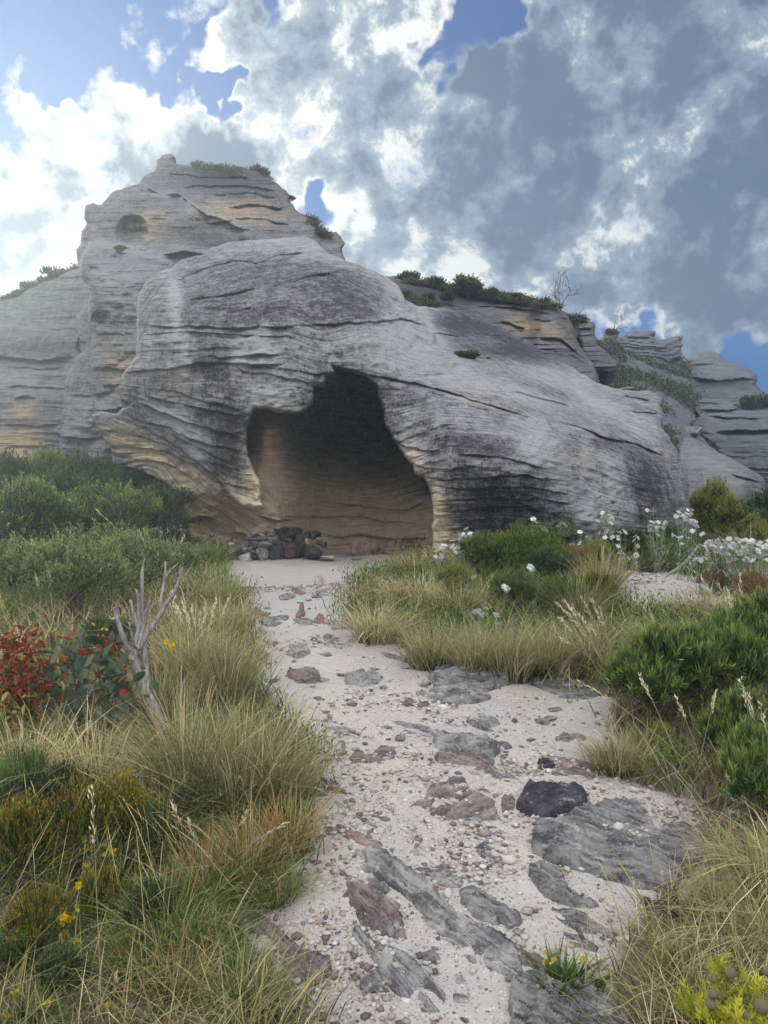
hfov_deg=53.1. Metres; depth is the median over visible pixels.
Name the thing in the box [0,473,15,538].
shrub
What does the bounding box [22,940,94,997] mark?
heath bush
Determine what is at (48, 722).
grass tussock
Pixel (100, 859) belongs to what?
grass tussock
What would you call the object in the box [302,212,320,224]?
ridge shrub
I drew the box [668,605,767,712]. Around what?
needle leaved shrub
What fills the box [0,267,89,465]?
cliff face
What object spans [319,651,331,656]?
loose stone
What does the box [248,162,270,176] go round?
ridge shrub
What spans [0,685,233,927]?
grass tussock
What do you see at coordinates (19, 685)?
gum sapling
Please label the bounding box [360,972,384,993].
loose stone
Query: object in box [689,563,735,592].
heath bush
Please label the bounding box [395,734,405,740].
loose stone
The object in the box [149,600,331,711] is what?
grass tussock
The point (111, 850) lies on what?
yellow wildflower
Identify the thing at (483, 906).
flat rock
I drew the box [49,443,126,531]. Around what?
shrub
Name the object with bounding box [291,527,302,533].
stone
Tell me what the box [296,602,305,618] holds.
flat rock
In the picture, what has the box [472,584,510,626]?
flannel flower
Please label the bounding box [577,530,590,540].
flannel flower
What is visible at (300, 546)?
stone
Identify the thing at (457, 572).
heath bush
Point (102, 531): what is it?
heath bush
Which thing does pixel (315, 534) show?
stone
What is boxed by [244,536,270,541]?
stone
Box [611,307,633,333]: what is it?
burnt shrub
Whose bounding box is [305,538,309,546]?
stone
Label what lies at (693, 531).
flannel flower
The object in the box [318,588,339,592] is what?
flat rock
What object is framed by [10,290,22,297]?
ridge shrub
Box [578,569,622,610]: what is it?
heath bush
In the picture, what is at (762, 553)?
flannel flower
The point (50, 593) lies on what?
seeding tussock
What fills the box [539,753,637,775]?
flat rock
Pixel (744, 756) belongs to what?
needle leaved shrub
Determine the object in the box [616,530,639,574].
flannel flower
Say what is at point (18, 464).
shrub
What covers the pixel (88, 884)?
heath bush
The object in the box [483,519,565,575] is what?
shrub
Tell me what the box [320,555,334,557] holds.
stone
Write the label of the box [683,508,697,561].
flannel flower
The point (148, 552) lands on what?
heath bush
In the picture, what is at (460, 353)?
ridge shrub
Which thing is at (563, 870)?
flat rock
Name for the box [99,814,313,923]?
grass tussock
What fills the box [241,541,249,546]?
stone
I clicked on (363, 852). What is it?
flat rock
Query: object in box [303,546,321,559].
stone
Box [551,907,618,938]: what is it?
flat rock
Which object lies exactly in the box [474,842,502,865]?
flat rock
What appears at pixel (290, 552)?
stone
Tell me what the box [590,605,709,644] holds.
grass tussock
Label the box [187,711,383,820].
grass tussock
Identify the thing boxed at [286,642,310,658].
flat rock
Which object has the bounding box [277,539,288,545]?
stone
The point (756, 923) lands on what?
grass tussock
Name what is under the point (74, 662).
gum sapling
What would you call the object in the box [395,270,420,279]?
ridge shrub
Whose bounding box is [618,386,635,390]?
hillside rock
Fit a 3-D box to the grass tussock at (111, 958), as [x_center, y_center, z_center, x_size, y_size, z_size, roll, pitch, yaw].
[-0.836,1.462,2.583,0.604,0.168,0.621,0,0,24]
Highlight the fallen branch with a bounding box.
[664,546,699,576]
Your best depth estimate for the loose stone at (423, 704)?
4.51 m
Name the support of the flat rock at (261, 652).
on the ground at (494, 997)
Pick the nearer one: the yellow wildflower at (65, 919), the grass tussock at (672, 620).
the yellow wildflower at (65, 919)
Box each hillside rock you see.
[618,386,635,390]
[685,426,702,436]
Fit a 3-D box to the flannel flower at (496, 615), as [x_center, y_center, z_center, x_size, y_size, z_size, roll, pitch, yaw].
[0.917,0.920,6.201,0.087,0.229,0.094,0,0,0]
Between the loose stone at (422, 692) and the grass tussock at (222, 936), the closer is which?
the grass tussock at (222, 936)
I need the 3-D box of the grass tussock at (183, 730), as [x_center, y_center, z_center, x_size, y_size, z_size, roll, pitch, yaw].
[-0.899,0.998,3.569,1.306,0.653,1.478,0,0,-5]
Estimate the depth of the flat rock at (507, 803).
3.44 m
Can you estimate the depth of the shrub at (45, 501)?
9.75 m
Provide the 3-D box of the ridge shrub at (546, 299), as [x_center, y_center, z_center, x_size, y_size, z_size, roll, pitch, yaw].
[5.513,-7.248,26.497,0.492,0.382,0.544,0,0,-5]
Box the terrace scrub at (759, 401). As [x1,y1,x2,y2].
[692,391,767,409]
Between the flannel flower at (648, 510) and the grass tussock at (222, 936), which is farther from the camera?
the flannel flower at (648, 510)
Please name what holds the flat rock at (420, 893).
on the ground at (494, 997)
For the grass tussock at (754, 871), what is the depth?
2.96 m
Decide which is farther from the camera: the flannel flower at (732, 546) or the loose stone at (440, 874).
the flannel flower at (732, 546)
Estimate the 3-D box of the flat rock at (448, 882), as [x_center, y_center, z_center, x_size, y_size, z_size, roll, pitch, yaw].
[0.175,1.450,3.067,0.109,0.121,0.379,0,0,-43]
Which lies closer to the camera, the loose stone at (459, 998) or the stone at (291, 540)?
the loose stone at (459, 998)
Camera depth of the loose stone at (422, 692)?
4.71 m
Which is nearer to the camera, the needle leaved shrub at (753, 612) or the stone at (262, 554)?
the needle leaved shrub at (753, 612)
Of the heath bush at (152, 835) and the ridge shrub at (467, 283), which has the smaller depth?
the heath bush at (152, 835)
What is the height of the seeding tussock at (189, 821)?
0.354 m
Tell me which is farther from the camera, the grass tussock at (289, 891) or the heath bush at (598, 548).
the heath bush at (598, 548)
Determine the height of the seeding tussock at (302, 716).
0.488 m
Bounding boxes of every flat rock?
[240,911,331,986]
[244,586,275,590]
[249,608,268,616]
[252,643,268,659]
[259,615,288,626]
[279,594,294,599]
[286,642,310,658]
[287,666,319,683]
[291,587,305,594]
[293,617,316,625]
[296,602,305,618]
[314,575,325,584]
[314,613,323,623]
[315,792,376,827]
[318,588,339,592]
[321,718,354,734]
[323,636,338,643]
[323,779,346,794]
[328,619,349,629]
[338,845,470,934]
[344,668,382,686]
[344,830,382,847]
[346,879,405,939]
[349,745,395,762]
[352,920,445,1012]
[361,850,367,860]
[374,815,416,831]
[376,721,433,736]
[381,652,412,663]
[390,848,462,888]
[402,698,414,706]
[406,865,455,873]
[410,776,496,820]
[421,915,522,975]
[425,662,509,703]
[433,730,500,757]
[434,748,493,769]
[436,816,489,820]
[452,802,515,819]
[455,972,466,983]
[460,886,522,926]
[466,718,493,731]
[469,713,499,727]
[472,938,482,955]
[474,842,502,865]
[484,762,522,783]
[501,793,514,813]
[501,947,556,972]
[508,969,631,1023]
[516,779,588,817]
[528,860,598,908]
[529,672,602,698]
[531,796,705,894]
[537,757,554,769]
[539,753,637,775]
[551,766,593,780]
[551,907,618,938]
[555,732,574,741]
[555,865,568,875]
[564,932,598,951]
[583,800,591,807]
[621,822,656,835]
[643,886,678,919]
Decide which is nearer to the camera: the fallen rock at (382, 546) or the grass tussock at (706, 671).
the grass tussock at (706, 671)
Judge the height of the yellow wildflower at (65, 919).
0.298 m
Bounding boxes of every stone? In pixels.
[229,544,242,555]
[239,552,253,560]
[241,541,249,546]
[242,547,249,553]
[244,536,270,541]
[247,829,280,860]
[249,541,258,549]
[250,553,257,558]
[256,548,269,560]
[258,540,272,549]
[264,527,274,532]
[265,532,276,536]
[267,537,279,544]
[268,545,284,559]
[277,528,283,540]
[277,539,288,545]
[283,537,294,542]
[284,530,297,538]
[284,545,296,558]
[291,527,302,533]
[295,535,305,557]
[303,531,311,537]
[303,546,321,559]
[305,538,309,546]
[310,531,320,539]
[316,540,327,547]
[317,677,328,681]
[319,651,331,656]
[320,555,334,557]
[325,824,345,832]
[335,748,346,756]
[336,673,345,676]
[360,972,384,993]
[367,880,389,894]
[375,847,390,855]
[379,685,387,689]
[382,921,399,935]
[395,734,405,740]
[413,837,422,841]
[417,701,429,706]
[418,681,430,686]
[418,689,427,695]
[421,949,440,962]
[434,871,451,883]
[453,993,468,1002]
[459,885,477,896]
[460,1017,468,1022]
[502,743,511,749]
[505,923,515,928]
[520,906,533,914]
[536,718,549,724]
[544,715,556,719]
[548,707,562,711]
[571,733,586,740]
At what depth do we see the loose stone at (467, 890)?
2.88 m
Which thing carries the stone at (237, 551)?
on the ground at (494, 997)
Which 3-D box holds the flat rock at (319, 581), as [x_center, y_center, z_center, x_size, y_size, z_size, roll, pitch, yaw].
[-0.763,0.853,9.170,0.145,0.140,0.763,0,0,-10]
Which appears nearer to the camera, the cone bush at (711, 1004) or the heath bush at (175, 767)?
the cone bush at (711, 1004)
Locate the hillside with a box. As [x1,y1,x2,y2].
[561,340,708,535]
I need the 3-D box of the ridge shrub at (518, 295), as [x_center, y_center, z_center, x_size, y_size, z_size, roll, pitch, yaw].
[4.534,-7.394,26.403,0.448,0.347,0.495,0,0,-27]
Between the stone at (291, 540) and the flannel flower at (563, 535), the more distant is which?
the stone at (291, 540)
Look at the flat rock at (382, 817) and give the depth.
3.37 m
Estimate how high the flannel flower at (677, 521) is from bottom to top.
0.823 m
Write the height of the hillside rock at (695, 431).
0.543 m
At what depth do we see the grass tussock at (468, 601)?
6.85 m
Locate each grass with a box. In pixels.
[0,536,767,996]
[0,536,767,1023]
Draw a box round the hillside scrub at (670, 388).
[554,334,714,537]
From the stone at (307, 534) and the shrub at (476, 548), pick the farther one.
the stone at (307, 534)
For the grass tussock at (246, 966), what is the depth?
2.46 m
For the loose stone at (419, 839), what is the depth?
3.24 m
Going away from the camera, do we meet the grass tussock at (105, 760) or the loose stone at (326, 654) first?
the grass tussock at (105, 760)
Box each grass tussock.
[0,682,157,796]
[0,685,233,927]
[0,695,292,924]
[0,946,113,1023]
[1,744,306,972]
[7,815,212,893]
[10,844,287,996]
[40,903,210,999]
[46,920,266,1023]
[50,660,314,802]
[57,756,273,881]
[82,639,282,727]
[93,584,281,694]
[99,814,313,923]
[107,679,369,821]
[108,876,298,999]
[132,920,335,1023]
[145,532,245,566]
[148,933,358,1023]
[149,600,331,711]
[161,784,354,886]
[168,588,298,642]
[179,534,237,565]
[187,570,255,608]
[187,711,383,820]
[197,769,372,862]
[204,843,364,921]
[261,580,496,684]
[311,555,526,626]
[330,568,424,609]
[359,546,447,576]
[364,607,522,674]
[397,610,525,674]
[401,615,591,683]
[410,573,521,618]
[481,607,623,678]
[512,563,645,627]
[514,608,645,674]
[536,722,689,786]
[538,533,664,592]
[575,621,767,699]
[588,608,716,647]
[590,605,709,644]
[599,533,687,571]
[604,903,750,1010]
[605,785,767,982]
[615,939,767,1023]
[624,524,724,568]
[625,578,747,626]
[629,849,767,1016]
[634,880,767,994]
[637,805,767,923]
[645,854,766,922]
[691,584,750,618]
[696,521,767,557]
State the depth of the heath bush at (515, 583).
6.92 m
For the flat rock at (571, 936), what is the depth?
2.65 m
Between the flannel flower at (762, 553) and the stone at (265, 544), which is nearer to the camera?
the flannel flower at (762, 553)
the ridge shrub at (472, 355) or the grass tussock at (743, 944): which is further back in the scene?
the ridge shrub at (472, 355)
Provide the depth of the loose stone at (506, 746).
4.03 m
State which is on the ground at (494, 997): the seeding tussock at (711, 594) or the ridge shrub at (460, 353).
the seeding tussock at (711, 594)
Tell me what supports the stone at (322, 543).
on the stone at (313, 552)
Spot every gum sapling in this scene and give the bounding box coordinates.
[0,612,69,737]
[20,622,158,748]
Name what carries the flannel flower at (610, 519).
on the ground at (494, 997)
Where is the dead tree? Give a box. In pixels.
[109,558,182,742]
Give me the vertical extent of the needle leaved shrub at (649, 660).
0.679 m
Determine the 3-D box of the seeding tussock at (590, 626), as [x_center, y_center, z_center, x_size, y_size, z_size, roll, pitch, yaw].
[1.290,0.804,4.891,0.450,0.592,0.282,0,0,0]
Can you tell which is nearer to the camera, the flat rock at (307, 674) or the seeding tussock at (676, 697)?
the seeding tussock at (676, 697)
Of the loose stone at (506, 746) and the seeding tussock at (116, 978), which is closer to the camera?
the seeding tussock at (116, 978)
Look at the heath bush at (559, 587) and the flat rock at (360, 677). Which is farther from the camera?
the heath bush at (559, 587)
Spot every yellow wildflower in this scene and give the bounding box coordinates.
[4,989,50,1022]
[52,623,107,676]
[56,881,81,951]
[80,836,92,874]
[101,844,116,866]
[102,994,118,1023]
[122,639,174,739]
[123,767,143,799]
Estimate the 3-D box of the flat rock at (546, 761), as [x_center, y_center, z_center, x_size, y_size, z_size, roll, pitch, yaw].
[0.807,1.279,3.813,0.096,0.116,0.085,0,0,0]
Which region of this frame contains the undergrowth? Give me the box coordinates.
[0,526,767,581]
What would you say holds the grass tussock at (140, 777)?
on the ground at (494, 997)
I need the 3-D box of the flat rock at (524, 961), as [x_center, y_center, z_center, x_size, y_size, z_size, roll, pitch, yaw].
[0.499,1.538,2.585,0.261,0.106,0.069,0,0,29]
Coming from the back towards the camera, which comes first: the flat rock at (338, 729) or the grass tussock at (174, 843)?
the flat rock at (338, 729)
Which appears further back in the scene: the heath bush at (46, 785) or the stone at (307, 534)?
the stone at (307, 534)
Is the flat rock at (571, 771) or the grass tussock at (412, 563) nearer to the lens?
the flat rock at (571, 771)
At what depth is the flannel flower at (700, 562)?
7.60 m
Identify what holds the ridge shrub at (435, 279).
on the ridge cliff at (552, 332)
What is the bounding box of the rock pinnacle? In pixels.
[576,321,619,385]
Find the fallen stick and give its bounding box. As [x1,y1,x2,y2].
[126,1002,169,1023]
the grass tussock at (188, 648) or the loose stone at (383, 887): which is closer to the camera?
the loose stone at (383, 887)
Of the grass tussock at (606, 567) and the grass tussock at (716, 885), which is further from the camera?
the grass tussock at (606, 567)
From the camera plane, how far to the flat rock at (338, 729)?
4.19 m
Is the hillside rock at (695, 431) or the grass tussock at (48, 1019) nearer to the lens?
the grass tussock at (48, 1019)
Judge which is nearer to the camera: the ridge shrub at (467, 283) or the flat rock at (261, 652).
the flat rock at (261, 652)
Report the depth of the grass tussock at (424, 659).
5.16 m
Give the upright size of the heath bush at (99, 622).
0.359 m
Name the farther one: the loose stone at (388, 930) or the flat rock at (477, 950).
the loose stone at (388, 930)
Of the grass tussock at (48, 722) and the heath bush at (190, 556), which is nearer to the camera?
the grass tussock at (48, 722)
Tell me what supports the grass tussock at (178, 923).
on the ground at (494, 997)
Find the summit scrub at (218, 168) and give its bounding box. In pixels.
[187,160,276,180]
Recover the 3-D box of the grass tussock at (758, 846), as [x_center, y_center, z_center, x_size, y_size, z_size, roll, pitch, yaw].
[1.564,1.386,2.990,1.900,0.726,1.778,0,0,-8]
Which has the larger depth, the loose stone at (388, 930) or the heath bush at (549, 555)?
the heath bush at (549, 555)
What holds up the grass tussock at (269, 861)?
on the ground at (494, 997)
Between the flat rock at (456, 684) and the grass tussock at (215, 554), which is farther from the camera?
the grass tussock at (215, 554)
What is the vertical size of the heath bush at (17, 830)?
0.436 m
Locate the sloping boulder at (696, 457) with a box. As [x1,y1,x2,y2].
[676,438,765,517]
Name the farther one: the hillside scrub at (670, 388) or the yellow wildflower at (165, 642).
the hillside scrub at (670, 388)
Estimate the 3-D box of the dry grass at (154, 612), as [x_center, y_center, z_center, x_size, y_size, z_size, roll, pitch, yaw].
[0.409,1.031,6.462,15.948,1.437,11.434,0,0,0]
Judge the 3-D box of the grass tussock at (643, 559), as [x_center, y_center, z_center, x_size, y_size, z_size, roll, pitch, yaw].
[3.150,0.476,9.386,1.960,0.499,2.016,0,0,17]
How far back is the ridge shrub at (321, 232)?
23.75 m
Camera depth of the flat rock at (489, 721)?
4.34 m
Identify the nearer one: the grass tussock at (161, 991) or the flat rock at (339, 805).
the grass tussock at (161, 991)
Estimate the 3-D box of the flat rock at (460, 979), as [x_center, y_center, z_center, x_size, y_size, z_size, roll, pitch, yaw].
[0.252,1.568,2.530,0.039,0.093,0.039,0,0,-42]
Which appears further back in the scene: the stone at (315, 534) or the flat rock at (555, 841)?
the stone at (315, 534)
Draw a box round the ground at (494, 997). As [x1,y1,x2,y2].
[0,521,767,1023]
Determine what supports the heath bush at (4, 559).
on the ground at (494, 997)
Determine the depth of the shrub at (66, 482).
11.42 m
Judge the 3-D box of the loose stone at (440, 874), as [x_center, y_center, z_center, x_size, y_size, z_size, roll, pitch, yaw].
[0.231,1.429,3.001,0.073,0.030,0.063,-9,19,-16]
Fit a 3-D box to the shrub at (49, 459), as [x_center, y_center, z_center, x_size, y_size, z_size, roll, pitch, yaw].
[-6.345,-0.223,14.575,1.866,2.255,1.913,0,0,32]
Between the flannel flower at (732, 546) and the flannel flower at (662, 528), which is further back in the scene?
the flannel flower at (662, 528)
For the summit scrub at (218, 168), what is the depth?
26.17 m
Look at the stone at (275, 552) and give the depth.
11.94 m
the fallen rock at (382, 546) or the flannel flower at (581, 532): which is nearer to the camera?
the flannel flower at (581, 532)
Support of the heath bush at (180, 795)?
on the ground at (494, 997)
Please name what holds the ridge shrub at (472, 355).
on the cave boulder at (304, 383)
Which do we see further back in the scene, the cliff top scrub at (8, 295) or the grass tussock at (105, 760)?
the cliff top scrub at (8, 295)
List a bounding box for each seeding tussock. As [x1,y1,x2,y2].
[35,564,54,625]
[87,785,118,1023]
[95,508,184,571]
[170,799,289,872]
[171,589,230,652]
[273,667,316,746]
[554,595,612,684]
[576,673,717,783]
[677,572,742,619]
[736,676,767,737]
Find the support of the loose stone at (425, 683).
on the ground at (494, 997)
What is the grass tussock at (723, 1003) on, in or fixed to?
on the ground at (494, 997)
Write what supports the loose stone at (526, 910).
on the ground at (494, 997)
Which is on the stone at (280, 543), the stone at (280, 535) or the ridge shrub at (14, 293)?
the stone at (280, 535)
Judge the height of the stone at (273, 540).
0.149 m
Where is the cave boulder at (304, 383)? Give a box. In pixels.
[91,235,688,554]
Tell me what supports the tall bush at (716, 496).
on the ground at (494, 997)
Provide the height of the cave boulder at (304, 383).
7.047 m
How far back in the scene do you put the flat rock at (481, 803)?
3.46 m
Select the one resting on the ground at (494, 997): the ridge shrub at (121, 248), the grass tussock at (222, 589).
the grass tussock at (222, 589)
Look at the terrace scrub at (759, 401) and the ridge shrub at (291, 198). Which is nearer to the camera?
the ridge shrub at (291, 198)
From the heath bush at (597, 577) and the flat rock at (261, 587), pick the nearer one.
the heath bush at (597, 577)
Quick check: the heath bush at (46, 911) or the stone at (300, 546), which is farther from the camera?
the stone at (300, 546)
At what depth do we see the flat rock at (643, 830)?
3.26 m
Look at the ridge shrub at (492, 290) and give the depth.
26.06 m
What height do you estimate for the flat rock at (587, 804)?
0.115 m
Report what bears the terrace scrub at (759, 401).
on the terraced cliff at (737, 433)
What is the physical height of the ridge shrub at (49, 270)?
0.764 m
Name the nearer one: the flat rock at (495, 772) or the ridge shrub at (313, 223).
the flat rock at (495, 772)
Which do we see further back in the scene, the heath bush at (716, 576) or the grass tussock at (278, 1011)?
the heath bush at (716, 576)
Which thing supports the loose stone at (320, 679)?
on the ground at (494, 997)
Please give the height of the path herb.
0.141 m
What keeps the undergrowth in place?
on the ground at (494, 997)
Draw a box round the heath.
[0,531,767,1023]
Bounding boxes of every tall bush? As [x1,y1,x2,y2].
[681,472,746,539]
[734,509,767,546]
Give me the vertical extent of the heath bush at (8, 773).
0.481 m
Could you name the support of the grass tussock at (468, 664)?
on the ground at (494, 997)
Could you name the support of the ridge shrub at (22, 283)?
on the cliff face at (40, 349)
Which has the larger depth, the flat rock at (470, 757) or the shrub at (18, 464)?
the shrub at (18, 464)
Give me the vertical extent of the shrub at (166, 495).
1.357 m
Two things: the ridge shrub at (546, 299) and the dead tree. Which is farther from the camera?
the ridge shrub at (546, 299)
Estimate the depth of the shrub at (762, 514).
11.82 m
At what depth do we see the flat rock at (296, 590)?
8.27 m
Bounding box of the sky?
[0,0,767,393]
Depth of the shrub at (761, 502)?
12.45 m
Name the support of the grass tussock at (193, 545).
on the ground at (494, 997)
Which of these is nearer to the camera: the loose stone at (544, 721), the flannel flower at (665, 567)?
the loose stone at (544, 721)
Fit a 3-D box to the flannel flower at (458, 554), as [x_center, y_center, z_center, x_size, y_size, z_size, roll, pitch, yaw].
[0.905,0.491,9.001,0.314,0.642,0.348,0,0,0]
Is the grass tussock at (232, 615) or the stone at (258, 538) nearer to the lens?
the grass tussock at (232, 615)
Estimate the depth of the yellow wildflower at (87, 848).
2.95 m
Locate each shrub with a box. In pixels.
[0,445,50,537]
[0,463,51,567]
[0,470,89,549]
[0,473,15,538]
[7,456,95,540]
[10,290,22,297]
[15,441,79,535]
[19,279,36,288]
[40,265,64,278]
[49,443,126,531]
[62,476,163,536]
[72,488,209,556]
[78,457,192,536]
[96,466,173,526]
[112,245,126,252]
[133,475,201,539]
[199,866,248,910]
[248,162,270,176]
[289,195,296,201]
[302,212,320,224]
[304,218,325,228]
[314,226,333,238]
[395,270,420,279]
[400,288,413,297]
[420,292,435,299]
[423,275,446,287]
[438,289,456,303]
[452,272,484,297]
[453,350,466,356]
[455,529,514,575]
[461,349,480,358]
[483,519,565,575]
[485,286,499,296]
[508,292,523,300]
[536,297,551,302]
[542,262,583,310]
[567,312,589,329]
[598,616,710,724]
[604,327,619,336]
[606,525,650,561]
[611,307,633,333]
[643,522,709,548]
[668,498,759,537]
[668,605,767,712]
[692,681,767,750]
[703,498,767,542]
[709,583,767,647]
[713,709,767,834]
[743,488,767,529]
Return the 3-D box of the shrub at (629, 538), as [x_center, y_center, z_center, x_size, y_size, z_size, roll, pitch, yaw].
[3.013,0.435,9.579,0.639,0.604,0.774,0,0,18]
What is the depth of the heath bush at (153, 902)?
2.71 m
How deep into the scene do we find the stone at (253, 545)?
12.06 m
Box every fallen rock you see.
[350,537,378,556]
[377,541,387,553]
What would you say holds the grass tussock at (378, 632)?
on the ground at (494, 997)
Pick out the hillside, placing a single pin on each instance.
(683, 418)
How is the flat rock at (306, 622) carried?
on the ground at (494, 997)
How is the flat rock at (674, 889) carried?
on the ground at (494, 997)
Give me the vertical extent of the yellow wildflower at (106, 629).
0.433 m
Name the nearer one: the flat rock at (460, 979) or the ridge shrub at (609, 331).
the flat rock at (460, 979)
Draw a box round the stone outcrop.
[605,330,682,364]
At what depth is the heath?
4.83 m
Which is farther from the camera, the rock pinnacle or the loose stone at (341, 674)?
the rock pinnacle
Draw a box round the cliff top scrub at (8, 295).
[0,262,78,300]
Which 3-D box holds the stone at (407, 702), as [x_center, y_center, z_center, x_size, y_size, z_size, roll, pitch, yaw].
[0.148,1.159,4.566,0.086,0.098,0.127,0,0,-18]
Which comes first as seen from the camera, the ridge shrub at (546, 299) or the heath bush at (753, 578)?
the heath bush at (753, 578)
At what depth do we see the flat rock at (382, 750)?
3.87 m
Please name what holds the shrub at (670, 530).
on the ground at (494, 997)
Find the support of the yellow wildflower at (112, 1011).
on the ground at (494, 997)
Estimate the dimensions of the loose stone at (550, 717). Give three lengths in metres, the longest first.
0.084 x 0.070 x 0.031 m
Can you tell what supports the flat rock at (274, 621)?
on the ground at (494, 997)
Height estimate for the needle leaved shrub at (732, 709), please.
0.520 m
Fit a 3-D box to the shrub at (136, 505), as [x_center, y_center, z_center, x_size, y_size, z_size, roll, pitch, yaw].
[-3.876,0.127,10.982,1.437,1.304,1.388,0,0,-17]
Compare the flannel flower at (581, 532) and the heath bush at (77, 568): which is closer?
the heath bush at (77, 568)
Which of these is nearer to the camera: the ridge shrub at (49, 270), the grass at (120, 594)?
the grass at (120, 594)
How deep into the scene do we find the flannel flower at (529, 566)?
7.60 m
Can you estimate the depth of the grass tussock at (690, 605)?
6.19 m
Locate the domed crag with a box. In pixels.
[686,351,767,402]
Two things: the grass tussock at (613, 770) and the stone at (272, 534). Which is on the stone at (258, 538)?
the stone at (272, 534)
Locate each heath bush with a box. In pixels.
[0,519,146,616]
[0,523,67,595]
[0,733,50,812]
[0,788,68,893]
[0,880,76,959]
[0,929,33,983]
[18,752,98,828]
[20,520,138,557]
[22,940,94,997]
[34,756,127,879]
[73,862,124,930]
[79,612,136,658]
[88,526,185,597]
[88,766,158,859]
[114,796,184,865]
[122,871,181,937]
[151,749,201,786]
[154,743,200,768]
[157,532,206,570]
[161,779,214,828]
[433,560,478,597]
[483,564,547,611]
[524,541,583,578]
[534,570,587,619]
[564,541,597,578]
[569,535,617,570]
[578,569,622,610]
[643,718,675,757]
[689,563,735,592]
[732,566,767,597]
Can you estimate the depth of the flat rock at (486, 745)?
3.99 m
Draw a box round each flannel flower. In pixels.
[434,543,446,568]
[449,527,472,569]
[456,575,476,598]
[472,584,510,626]
[493,612,500,627]
[526,564,534,588]
[529,517,547,543]
[556,522,566,548]
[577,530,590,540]
[595,511,617,567]
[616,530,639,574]
[632,533,682,573]
[645,508,654,559]
[648,520,667,572]
[673,524,704,581]
[674,508,693,569]
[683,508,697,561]
[693,555,720,594]
[703,538,726,595]
[719,536,754,597]
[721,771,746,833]
[747,538,767,584]
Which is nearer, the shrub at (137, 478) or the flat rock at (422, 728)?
the flat rock at (422, 728)
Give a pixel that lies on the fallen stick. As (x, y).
(145, 1016)
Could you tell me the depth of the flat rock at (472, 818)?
3.36 m
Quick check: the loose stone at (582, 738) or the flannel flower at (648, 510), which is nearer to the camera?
the loose stone at (582, 738)
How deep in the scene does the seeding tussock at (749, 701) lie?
3.35 m
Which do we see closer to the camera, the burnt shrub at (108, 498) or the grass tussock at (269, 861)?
the grass tussock at (269, 861)
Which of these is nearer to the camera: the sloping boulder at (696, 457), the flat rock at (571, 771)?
the flat rock at (571, 771)
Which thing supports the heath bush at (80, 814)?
on the ground at (494, 997)
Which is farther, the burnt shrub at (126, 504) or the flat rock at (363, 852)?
the burnt shrub at (126, 504)
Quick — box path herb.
[518,926,628,1001]
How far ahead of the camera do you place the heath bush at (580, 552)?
8.34 m
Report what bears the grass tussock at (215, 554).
on the ground at (494, 997)
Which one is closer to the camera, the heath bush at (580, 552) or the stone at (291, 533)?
the heath bush at (580, 552)
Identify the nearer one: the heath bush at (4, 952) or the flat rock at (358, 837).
the heath bush at (4, 952)
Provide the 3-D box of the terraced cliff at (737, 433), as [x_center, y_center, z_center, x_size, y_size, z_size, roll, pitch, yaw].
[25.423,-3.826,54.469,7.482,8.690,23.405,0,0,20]
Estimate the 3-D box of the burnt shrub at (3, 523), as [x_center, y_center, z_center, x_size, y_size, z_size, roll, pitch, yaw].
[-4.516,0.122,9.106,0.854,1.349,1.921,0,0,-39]
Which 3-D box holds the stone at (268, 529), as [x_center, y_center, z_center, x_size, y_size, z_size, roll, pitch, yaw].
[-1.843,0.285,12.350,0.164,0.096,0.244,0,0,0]
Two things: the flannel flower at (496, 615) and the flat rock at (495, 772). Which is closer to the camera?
the flat rock at (495, 772)
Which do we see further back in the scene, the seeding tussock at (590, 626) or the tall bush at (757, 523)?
the tall bush at (757, 523)
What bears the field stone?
on the ground at (494, 997)
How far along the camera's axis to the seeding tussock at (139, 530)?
8.98 m
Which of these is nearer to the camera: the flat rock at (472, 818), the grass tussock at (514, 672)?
the flat rock at (472, 818)
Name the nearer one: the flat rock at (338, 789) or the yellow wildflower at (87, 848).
the yellow wildflower at (87, 848)
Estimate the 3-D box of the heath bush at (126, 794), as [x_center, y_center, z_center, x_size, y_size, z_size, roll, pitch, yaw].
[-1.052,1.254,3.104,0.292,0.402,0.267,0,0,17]
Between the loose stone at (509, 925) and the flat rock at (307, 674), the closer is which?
the loose stone at (509, 925)
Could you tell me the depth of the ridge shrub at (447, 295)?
24.69 m
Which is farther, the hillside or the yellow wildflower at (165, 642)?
the hillside
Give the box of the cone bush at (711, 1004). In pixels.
[672,952,767,1023]
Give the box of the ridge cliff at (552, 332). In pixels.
[385,276,596,381]
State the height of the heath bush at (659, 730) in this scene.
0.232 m
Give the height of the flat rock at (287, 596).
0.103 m
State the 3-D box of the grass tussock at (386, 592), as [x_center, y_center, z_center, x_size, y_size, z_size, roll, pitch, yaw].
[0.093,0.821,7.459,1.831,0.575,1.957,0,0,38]
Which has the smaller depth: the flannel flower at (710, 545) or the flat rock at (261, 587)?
the flannel flower at (710, 545)
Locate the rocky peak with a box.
[59,154,344,472]
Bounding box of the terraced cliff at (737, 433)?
[691,398,767,490]
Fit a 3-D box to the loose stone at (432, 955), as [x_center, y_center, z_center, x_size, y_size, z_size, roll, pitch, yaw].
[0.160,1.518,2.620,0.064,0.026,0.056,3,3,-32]
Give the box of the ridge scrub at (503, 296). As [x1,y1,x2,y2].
[401,276,565,310]

